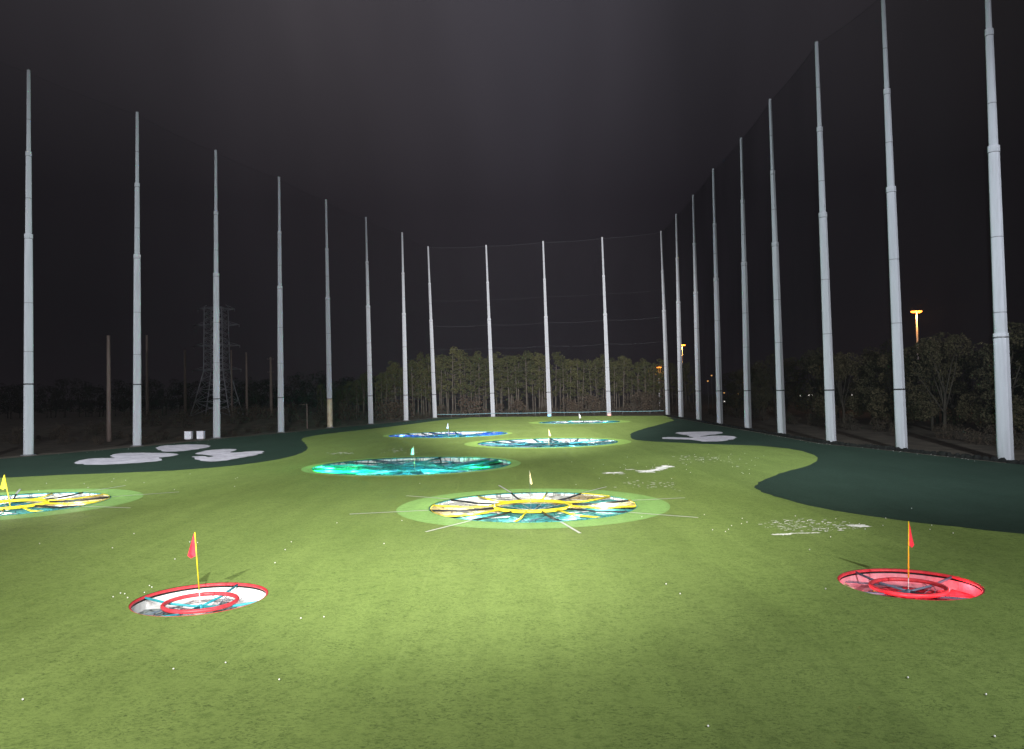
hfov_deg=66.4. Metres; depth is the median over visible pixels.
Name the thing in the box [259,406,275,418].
shrub
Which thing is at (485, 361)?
pine tree
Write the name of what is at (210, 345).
transmission tower
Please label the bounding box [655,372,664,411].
pine tree
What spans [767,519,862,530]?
white speckle
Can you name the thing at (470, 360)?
pine tree
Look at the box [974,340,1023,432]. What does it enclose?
broadleaf tree
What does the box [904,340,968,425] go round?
broadleaf tree
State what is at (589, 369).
pine tree
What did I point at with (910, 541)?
target flag
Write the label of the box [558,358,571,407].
pine tree
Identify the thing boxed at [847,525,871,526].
white speckle
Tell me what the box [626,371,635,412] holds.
pine tree
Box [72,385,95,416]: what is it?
distant tree
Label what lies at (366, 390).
pine tree
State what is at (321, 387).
pine tree
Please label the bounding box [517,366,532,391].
pine tree
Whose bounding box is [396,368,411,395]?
pine tree
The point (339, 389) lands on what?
distant tree
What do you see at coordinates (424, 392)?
pine tree
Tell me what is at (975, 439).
shrub
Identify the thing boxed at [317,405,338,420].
shrub
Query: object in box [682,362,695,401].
pine tree
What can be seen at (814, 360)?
broadleaf tree
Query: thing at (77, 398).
distant tree
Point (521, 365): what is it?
pine tree
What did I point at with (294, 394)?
distant tree
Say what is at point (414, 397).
pine tree
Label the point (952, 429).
shrub
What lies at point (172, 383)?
distant tree
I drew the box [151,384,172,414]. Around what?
distant tree
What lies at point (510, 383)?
pine tree
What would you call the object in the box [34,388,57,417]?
distant tree
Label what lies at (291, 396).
distant tree
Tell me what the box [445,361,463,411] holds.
pine tree
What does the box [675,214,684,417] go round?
net pole
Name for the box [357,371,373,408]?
pine tree
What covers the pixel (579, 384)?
pine tree
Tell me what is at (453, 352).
pine tree
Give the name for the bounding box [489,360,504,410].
pine tree
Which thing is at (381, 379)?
pine tree
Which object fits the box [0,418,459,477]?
dark turf
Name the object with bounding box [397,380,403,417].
pine tree
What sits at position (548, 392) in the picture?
net pole
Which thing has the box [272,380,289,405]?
distant tree
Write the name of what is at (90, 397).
distant tree
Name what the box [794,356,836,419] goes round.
broadleaf tree
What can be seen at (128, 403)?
distant tree
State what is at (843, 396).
broadleaf tree
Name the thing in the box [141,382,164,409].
distant tree
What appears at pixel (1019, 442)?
shrub
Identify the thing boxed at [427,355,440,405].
pine tree
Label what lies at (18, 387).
distant tree
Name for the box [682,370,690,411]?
pine tree
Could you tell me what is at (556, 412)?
rope rail
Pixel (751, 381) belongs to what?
broadleaf tree
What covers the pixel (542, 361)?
pine tree
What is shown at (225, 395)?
distant tree
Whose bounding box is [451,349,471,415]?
pine tree
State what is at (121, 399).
distant tree
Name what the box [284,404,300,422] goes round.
shrub
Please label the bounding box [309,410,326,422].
shrub
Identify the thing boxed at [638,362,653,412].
pine tree
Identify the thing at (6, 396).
distant tree
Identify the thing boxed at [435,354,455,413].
pine tree
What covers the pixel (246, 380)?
utility pole
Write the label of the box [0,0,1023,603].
sky
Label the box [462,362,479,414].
pine tree
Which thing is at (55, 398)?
distant tree
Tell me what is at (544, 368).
pine tree
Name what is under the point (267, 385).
distant tree
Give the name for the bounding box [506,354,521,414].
pine tree
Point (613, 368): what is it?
pine tree
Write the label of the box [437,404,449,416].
shrub
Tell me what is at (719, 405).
net pole
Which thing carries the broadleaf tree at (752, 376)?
on the ground
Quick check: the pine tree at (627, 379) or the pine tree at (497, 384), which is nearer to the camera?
the pine tree at (497, 384)
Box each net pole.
[20,69,36,455]
[131,111,143,445]
[212,149,222,437]
[276,176,283,432]
[325,199,333,427]
[365,217,374,423]
[401,232,409,420]
[427,246,437,417]
[485,245,495,416]
[542,241,551,415]
[601,237,611,415]
[660,231,669,414]
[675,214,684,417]
[692,195,702,420]
[712,168,722,423]
[740,137,752,428]
[768,98,785,433]
[814,41,835,441]
[881,0,907,448]
[984,0,1013,459]
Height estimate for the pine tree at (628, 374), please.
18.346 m
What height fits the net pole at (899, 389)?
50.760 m
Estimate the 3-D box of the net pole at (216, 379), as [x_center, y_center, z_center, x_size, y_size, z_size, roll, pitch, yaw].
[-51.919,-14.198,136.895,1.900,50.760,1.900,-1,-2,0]
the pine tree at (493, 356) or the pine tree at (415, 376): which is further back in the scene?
the pine tree at (415, 376)
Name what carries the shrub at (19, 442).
on the ground
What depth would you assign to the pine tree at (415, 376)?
269.16 m
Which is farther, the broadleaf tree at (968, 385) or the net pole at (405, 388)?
the net pole at (405, 388)
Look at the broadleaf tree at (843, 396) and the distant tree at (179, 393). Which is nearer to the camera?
the broadleaf tree at (843, 396)
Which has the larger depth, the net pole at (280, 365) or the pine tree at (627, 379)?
the pine tree at (627, 379)
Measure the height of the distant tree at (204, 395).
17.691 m
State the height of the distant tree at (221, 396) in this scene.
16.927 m
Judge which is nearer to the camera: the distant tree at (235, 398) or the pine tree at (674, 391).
the pine tree at (674, 391)
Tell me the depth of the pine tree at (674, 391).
253.12 m
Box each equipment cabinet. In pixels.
[184,431,192,439]
[196,431,204,438]
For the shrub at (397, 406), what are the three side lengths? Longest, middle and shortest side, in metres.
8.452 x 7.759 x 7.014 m
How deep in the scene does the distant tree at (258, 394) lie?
386.61 m
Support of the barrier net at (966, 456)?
attached to the net pole at (680, 382)
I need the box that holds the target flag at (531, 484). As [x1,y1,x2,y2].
[529,471,531,502]
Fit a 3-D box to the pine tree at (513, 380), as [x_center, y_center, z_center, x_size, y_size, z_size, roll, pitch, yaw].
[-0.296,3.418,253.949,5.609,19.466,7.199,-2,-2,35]
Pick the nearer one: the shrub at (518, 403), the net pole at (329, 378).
the net pole at (329, 378)
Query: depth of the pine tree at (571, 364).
245.36 m
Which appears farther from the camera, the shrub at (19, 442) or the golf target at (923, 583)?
the shrub at (19, 442)
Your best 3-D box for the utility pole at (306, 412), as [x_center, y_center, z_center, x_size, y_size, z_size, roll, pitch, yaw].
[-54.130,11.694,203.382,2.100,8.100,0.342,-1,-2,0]
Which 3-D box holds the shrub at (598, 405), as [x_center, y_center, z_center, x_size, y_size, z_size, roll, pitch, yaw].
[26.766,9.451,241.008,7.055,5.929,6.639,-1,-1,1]
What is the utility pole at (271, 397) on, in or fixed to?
on the ground
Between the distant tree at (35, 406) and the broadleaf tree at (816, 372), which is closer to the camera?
the broadleaf tree at (816, 372)
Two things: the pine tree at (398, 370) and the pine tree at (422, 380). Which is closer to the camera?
the pine tree at (422, 380)
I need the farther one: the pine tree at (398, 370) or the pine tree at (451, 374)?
the pine tree at (451, 374)
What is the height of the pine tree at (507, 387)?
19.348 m
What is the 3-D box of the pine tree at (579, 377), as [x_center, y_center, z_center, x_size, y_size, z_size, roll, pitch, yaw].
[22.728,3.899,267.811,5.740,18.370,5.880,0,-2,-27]
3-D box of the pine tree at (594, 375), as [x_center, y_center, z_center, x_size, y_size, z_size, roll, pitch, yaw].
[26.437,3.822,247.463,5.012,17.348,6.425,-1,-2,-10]
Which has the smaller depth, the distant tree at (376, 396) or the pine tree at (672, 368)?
the pine tree at (672, 368)
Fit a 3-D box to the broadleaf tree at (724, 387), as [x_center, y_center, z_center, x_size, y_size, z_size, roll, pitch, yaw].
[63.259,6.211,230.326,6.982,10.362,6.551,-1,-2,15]
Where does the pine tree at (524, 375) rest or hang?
on the ground
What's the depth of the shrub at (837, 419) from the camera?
130.19 m
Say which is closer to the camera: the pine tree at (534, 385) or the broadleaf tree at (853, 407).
the broadleaf tree at (853, 407)
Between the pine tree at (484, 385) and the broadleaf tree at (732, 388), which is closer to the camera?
the broadleaf tree at (732, 388)
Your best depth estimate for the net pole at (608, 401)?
220.31 m
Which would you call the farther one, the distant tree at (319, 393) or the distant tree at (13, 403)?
the distant tree at (13, 403)
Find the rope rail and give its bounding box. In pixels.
[437,410,663,414]
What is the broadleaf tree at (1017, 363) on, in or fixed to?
on the ground
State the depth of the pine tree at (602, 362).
245.50 m
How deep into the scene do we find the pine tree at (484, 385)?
259.90 m
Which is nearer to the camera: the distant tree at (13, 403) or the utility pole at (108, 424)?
the utility pole at (108, 424)
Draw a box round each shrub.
[8,427,22,443]
[12,438,20,443]
[120,412,132,424]
[141,410,162,426]
[196,411,212,422]
[221,405,245,423]
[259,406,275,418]
[266,422,275,430]
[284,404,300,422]
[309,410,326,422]
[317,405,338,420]
[332,399,353,419]
[357,411,367,419]
[373,398,396,420]
[390,399,414,419]
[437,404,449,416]
[456,393,484,415]
[490,403,503,415]
[507,399,526,414]
[557,398,576,413]
[571,402,584,413]
[578,393,600,413]
[588,396,605,413]
[596,396,616,413]
[623,391,647,412]
[627,392,652,412]
[642,391,664,412]
[661,402,675,411]
[683,401,695,411]
[723,407,734,416]
[785,412,793,423]
[807,412,824,425]
[835,416,842,428]
[870,416,889,431]
[932,423,950,438]
[942,424,964,439]
[964,426,985,444]
[984,425,1015,445]
[1013,427,1023,449]
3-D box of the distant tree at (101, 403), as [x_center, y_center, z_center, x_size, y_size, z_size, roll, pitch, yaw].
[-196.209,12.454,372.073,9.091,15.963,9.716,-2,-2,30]
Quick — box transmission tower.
[190,305,243,416]
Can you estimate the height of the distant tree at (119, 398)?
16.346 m
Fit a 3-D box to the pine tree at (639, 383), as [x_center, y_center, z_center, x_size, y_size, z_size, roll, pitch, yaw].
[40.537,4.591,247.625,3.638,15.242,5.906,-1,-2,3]
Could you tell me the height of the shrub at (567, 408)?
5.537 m
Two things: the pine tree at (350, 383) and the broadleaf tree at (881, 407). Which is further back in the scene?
the pine tree at (350, 383)
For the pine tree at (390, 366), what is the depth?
256.88 m
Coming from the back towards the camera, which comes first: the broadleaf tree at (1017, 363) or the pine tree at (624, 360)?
the pine tree at (624, 360)
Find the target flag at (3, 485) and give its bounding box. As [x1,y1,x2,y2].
[0,475,10,505]
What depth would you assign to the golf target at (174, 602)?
28.39 m
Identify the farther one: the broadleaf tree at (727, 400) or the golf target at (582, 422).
the broadleaf tree at (727, 400)
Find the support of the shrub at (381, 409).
on the ground
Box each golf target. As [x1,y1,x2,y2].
[0,486,171,519]
[129,583,267,616]
[301,456,520,476]
[356,485,697,532]
[384,431,511,442]
[464,437,630,448]
[529,420,629,423]
[838,569,984,599]
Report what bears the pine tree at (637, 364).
on the ground
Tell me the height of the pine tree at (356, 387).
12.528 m
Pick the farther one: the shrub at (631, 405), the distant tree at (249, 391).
the distant tree at (249, 391)
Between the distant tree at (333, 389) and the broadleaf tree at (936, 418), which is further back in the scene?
the distant tree at (333, 389)
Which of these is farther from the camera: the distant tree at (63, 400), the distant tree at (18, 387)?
the distant tree at (18, 387)
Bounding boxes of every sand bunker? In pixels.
[75,453,178,464]
[156,444,208,451]
[192,449,263,461]
[662,431,735,440]
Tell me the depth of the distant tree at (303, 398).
371.19 m
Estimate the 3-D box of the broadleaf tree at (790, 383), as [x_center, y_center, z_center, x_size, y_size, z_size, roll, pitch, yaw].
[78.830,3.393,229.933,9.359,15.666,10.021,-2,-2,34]
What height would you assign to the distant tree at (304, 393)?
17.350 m
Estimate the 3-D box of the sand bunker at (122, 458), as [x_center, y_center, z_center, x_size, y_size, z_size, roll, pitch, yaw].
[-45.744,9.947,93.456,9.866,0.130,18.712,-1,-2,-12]
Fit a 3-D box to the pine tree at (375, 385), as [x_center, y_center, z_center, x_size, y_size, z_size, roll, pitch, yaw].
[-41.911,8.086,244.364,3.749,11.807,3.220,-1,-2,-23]
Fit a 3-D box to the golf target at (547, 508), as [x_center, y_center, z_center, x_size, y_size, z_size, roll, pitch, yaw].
[1.356,8.544,48.213,19.721,1.086,19.830,0,-2,-39]
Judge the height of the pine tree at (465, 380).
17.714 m
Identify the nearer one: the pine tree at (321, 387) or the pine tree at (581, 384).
the pine tree at (321, 387)
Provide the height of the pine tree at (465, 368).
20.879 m
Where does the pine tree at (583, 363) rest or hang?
on the ground
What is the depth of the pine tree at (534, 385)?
251.11 m
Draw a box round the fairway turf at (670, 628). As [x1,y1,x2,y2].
[0,416,1023,748]
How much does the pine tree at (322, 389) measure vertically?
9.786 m
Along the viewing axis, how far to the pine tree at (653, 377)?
251.90 m
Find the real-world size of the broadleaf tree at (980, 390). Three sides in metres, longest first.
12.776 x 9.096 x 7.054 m
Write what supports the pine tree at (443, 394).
on the ground
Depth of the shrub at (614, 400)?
239.23 m
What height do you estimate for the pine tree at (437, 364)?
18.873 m
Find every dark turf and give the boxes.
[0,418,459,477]
[630,418,1023,533]
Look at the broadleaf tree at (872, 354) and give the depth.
150.67 m
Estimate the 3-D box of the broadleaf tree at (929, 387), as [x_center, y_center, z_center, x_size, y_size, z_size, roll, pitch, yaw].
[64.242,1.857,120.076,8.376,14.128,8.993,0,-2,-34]
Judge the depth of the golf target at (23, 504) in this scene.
55.21 m
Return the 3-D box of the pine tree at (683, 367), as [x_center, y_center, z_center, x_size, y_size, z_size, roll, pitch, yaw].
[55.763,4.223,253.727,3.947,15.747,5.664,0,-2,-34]
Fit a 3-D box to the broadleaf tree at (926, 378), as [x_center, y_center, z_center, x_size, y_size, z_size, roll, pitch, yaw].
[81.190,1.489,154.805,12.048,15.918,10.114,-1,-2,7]
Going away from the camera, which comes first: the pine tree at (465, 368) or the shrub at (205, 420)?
the shrub at (205, 420)
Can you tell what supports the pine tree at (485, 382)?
on the ground
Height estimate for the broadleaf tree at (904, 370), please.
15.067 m
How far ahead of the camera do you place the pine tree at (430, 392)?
266.97 m
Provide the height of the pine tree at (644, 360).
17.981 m
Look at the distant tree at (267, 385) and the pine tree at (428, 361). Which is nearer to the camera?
the pine tree at (428, 361)
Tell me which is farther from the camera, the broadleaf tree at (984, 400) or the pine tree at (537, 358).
the pine tree at (537, 358)
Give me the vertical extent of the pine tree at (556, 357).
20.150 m
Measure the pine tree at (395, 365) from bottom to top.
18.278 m
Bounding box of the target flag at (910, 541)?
[908,521,913,588]
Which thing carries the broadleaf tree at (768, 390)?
on the ground
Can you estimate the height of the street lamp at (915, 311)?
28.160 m
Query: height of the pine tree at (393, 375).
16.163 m
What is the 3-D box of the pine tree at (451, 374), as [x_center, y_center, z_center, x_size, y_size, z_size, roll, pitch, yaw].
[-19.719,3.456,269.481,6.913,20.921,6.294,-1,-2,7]
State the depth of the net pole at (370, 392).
190.12 m
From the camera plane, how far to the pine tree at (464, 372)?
251.83 m
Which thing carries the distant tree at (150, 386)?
on the ground
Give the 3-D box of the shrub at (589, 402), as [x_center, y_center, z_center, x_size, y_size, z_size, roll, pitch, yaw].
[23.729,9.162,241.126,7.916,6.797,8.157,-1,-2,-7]
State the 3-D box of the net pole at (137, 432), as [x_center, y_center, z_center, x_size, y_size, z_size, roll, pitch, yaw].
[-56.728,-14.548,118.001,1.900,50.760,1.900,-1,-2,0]
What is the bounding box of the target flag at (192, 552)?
[188,532,200,603]
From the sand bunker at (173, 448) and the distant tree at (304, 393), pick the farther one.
the distant tree at (304, 393)
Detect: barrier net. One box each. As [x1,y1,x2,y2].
[443,233,654,371]
[663,0,1023,464]
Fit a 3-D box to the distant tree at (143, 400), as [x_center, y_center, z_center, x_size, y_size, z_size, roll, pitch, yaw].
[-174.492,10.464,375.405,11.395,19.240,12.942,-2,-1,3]
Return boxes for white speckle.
[638,465,673,471]
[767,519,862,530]
[771,532,817,534]
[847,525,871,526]
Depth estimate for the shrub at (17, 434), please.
178.94 m
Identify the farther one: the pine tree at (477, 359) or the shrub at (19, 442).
the pine tree at (477, 359)
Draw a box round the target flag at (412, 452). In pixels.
[410,446,414,466]
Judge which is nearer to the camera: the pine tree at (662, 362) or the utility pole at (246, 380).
the pine tree at (662, 362)
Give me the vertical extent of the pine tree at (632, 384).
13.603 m
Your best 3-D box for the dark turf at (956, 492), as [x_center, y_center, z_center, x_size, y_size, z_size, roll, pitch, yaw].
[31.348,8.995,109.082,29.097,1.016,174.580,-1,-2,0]
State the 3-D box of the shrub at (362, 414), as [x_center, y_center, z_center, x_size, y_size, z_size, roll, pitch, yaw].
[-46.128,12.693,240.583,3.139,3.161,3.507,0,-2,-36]
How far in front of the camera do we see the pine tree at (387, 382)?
246.51 m
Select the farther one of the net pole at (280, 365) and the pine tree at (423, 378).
the pine tree at (423, 378)
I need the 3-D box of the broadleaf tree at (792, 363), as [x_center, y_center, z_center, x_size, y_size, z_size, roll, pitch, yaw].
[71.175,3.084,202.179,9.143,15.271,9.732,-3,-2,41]
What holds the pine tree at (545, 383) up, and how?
on the ground
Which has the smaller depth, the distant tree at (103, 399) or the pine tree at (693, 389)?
the pine tree at (693, 389)
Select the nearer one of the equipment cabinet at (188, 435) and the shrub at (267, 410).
the equipment cabinet at (188, 435)
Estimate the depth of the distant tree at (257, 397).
368.32 m
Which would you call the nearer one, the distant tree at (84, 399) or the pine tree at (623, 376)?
the pine tree at (623, 376)
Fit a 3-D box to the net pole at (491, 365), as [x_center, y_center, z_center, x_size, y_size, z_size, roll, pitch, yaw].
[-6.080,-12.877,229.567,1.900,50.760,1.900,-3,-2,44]
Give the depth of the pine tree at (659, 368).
249.51 m
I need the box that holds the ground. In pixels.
[0,388,1023,606]
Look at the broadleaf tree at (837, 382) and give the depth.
195.59 m
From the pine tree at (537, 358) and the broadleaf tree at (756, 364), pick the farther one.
the pine tree at (537, 358)
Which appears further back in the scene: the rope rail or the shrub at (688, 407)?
the shrub at (688, 407)
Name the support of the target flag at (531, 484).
attached to the golf target at (547, 508)
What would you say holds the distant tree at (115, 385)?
on the ground
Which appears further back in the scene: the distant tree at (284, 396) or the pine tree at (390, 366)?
the distant tree at (284, 396)
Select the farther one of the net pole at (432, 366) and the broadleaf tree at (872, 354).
the net pole at (432, 366)
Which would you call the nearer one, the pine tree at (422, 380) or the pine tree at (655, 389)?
the pine tree at (422, 380)
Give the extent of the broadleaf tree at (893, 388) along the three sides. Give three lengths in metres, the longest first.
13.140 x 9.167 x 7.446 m
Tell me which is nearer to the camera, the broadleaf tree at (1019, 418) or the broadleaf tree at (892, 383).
the broadleaf tree at (1019, 418)
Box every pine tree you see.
[316,384,325,416]
[321,388,326,417]
[343,381,355,413]
[349,380,362,418]
[355,376,367,418]
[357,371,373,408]
[360,376,374,401]
[372,375,380,409]
[372,382,383,406]
[376,373,385,416]
[377,371,392,411]
[379,373,390,415]
[379,378,394,416]
[383,361,399,416]
[383,364,397,415]
[386,367,401,417]
[391,367,402,410]
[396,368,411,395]
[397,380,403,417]
[401,360,420,414]
[407,361,423,417]
[408,361,420,398]
[408,361,425,415]
[408,379,417,415]
[412,367,429,415]
[413,352,426,413]
[416,372,427,412]
[419,371,431,413]
[420,354,437,415]
[420,367,437,414]
[426,357,444,395]
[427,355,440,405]
[431,363,451,412]
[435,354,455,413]
[435,362,449,407]
[436,357,456,410]
[443,346,465,415]
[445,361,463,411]
[447,355,461,394]
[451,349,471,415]
[453,360,472,414]
[455,364,472,401]
[456,354,470,387]
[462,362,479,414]
[465,350,487,413]
[466,359,482,413]
[466,367,476,391]
[467,374,483,414]
[470,354,489,415]
[473,357,488,410]
[473,361,488,410]
[481,363,501,391]
[481,366,489,411]
[481,374,495,409]
[487,352,504,394]
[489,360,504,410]
[493,357,507,406]
[494,369,510,414]
[498,355,518,413]
[501,362,517,412]
[502,359,519,410]
[503,356,519,412]
[504,362,522,413]
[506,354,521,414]
[512,355,526,412]
[516,350,534,414]
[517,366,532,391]
[519,353,533,413]
[525,364,541,414]
[527,359,541,397]
[527,363,542,413]
[529,352,544,413]
[531,355,550,413]
[535,360,545,410]
[541,364,554,409]
[543,366,558,413]
[551,351,565,413]
[553,370,565,411]
[557,360,575,413]
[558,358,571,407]
[562,359,581,408]
[566,366,580,411]
[569,358,585,412]
[571,370,584,412]
[572,360,587,407]
[578,369,589,397]
[579,360,590,413]
[581,359,601,409]
[588,357,602,411]
[588,359,603,412]
[594,354,613,398]
[595,363,605,402]
[603,364,616,390]
[604,358,619,407]
[610,362,622,410]
[611,359,625,412]
[615,355,630,412]
[615,360,626,406]
[616,358,633,410]
[620,362,636,409]
[622,357,636,406]
[625,371,637,410]
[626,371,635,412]
[628,362,647,410]
[634,365,644,397]
[635,364,650,410]
[636,358,653,409]
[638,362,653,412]
[643,366,655,411]
[647,369,662,404]
[648,363,662,402]
[652,359,664,410]
[653,364,669,411]
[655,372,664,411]
[661,364,677,397]
[664,362,677,411]
[670,376,677,410]
[674,375,688,396]
[676,364,689,410]
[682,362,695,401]
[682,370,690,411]
[687,376,695,409]
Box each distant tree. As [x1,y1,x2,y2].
[0,383,19,417]
[1,385,23,418]
[8,384,34,418]
[8,387,20,417]
[9,384,39,413]
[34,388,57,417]
[34,390,41,417]
[37,380,64,417]
[43,384,68,416]
[49,378,83,417]
[54,388,74,416]
[66,378,91,416]
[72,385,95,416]
[78,385,99,416]
[81,384,103,416]
[86,384,106,416]
[92,387,114,415]
[99,379,130,415]
[111,385,131,410]
[111,388,132,414]
[117,383,132,414]
[120,388,143,410]
[141,376,159,409]
[141,379,155,414]
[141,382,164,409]
[145,384,165,411]
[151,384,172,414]
[154,379,177,414]
[166,382,189,413]
[170,379,190,409]
[178,383,197,414]
[188,381,211,414]
[192,381,212,413]
[198,385,212,411]
[210,382,230,413]
[220,382,235,410]
[223,383,244,408]
[228,377,249,411]
[236,381,255,408]
[239,376,262,411]
[248,380,267,413]
[248,380,268,412]
[259,378,276,406]
[261,379,284,408]
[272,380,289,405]
[273,384,290,407]
[274,372,303,412]
[287,381,306,411]
[294,380,312,412]
[295,379,316,410]
[306,371,326,411]
[307,378,326,406]
[319,376,343,405]
[332,379,352,404]
[339,376,360,409]
[343,379,358,411]
[355,379,376,410]
[367,382,384,404]
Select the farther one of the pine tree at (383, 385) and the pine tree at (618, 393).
the pine tree at (618, 393)
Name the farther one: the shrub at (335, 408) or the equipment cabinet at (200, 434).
the shrub at (335, 408)
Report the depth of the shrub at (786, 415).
152.38 m
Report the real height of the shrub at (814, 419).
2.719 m
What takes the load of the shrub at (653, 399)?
on the ground
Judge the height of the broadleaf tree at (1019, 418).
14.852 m
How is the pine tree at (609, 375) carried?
on the ground
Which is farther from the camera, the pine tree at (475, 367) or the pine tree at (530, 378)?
the pine tree at (475, 367)
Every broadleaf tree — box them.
[715,380,738,409]
[722,370,743,413]
[723,375,743,410]
[729,368,756,410]
[740,364,757,411]
[750,353,798,416]
[750,368,775,410]
[751,360,785,412]
[766,370,790,408]
[770,357,808,413]
[770,360,798,403]
[794,354,822,413]
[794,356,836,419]
[795,346,856,413]
[805,381,816,406]
[807,352,860,414]
[813,353,857,396]
[819,353,866,423]
[819,365,856,417]
[847,354,892,424]
[856,351,885,420]
[857,340,926,426]
[858,346,891,418]
[867,353,924,422]
[875,349,915,410]
[881,354,915,417]
[884,356,917,412]
[885,344,942,413]
[903,341,964,430]
[904,333,982,433]
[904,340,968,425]
[910,332,987,428]
[921,348,972,421]
[942,352,986,423]
[952,344,1022,430]
[969,322,1023,426]
[971,354,994,424]
[973,358,1023,413]
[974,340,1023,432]
[1009,333,1023,414]
[1010,330,1023,430]
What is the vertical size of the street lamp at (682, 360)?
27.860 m
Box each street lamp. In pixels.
[681,344,684,405]
[910,310,921,384]
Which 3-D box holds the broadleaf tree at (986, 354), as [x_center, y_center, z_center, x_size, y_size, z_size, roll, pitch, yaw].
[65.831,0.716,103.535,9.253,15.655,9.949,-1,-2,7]
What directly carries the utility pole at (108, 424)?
on the ground
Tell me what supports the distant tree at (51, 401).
on the ground
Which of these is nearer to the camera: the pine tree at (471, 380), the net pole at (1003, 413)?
the net pole at (1003, 413)
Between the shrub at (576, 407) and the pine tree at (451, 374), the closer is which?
the shrub at (576, 407)
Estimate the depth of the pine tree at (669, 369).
252.05 m
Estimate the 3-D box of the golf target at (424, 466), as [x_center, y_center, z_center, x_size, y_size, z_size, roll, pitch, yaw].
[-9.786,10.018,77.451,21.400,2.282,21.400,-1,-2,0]
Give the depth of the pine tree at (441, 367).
243.94 m
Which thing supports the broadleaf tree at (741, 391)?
on the ground
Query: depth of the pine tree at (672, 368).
244.56 m
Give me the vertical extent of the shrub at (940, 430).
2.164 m
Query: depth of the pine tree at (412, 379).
250.02 m
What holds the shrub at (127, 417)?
on the ground
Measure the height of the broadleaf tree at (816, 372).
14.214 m
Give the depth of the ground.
215.99 m
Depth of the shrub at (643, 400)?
240.76 m
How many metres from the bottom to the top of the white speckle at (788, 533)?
0.013 m
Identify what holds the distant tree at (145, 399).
on the ground
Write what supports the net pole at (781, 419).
on the ground
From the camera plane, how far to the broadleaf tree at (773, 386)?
208.75 m
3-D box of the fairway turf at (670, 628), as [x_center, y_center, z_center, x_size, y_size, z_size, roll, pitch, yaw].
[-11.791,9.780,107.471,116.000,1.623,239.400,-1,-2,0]
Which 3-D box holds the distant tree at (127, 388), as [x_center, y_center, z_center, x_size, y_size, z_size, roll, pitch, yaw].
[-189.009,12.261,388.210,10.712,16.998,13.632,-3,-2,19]
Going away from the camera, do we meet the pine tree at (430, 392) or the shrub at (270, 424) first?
the shrub at (270, 424)
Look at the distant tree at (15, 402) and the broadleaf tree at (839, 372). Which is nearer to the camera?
the broadleaf tree at (839, 372)
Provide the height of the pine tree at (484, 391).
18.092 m
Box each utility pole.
[106,335,111,441]
[146,335,148,420]
[184,350,186,417]
[230,350,232,416]
[245,352,247,414]
[267,357,273,415]
[299,404,307,427]
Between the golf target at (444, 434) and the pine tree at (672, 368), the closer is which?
the golf target at (444, 434)
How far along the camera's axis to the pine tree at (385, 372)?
253.72 m
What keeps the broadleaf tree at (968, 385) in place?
on the ground
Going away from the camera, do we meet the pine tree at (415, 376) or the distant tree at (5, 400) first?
the pine tree at (415, 376)
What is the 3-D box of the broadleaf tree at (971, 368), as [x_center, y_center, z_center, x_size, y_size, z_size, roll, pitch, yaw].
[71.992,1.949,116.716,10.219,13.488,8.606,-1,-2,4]
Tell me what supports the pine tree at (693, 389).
on the ground
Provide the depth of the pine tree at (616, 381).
251.15 m
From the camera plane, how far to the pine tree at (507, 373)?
244.78 m
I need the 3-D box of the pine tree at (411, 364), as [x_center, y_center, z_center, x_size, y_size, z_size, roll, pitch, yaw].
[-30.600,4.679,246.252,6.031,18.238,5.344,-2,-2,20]
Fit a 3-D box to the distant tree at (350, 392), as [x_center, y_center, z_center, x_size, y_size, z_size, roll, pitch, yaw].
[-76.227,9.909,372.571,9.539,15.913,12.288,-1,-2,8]
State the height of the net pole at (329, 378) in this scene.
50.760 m
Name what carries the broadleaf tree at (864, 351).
on the ground
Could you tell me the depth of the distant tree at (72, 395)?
387.35 m
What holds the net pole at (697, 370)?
on the ground
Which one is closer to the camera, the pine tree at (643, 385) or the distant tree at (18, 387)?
the pine tree at (643, 385)
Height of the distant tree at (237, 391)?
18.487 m
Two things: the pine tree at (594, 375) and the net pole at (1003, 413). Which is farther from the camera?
the pine tree at (594, 375)
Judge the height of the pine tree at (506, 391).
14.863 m
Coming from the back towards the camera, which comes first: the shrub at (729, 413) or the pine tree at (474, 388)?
the pine tree at (474, 388)
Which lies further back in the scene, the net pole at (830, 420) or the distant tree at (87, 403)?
the distant tree at (87, 403)
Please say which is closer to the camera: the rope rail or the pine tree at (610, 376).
the rope rail
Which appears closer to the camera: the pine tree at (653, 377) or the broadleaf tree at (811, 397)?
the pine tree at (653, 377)
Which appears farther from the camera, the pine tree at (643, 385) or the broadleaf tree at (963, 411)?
the pine tree at (643, 385)
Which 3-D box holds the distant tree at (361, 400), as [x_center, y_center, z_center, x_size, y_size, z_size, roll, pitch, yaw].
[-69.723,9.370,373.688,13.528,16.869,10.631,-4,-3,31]
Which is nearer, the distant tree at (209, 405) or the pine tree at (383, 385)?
the pine tree at (383, 385)
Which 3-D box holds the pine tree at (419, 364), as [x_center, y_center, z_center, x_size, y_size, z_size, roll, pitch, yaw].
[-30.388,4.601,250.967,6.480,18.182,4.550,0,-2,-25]
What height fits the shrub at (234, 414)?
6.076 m
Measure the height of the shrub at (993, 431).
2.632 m
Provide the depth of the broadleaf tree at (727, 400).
225.79 m
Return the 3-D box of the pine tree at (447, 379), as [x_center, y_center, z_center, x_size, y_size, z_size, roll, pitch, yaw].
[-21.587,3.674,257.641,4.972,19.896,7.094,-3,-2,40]
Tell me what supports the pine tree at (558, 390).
on the ground
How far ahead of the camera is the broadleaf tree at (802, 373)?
202.16 m
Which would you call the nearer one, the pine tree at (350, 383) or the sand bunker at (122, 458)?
the sand bunker at (122, 458)
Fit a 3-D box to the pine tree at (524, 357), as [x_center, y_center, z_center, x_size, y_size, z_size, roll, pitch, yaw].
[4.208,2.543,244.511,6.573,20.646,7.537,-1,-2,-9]
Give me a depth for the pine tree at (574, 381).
259.90 m
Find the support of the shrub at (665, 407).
on the ground

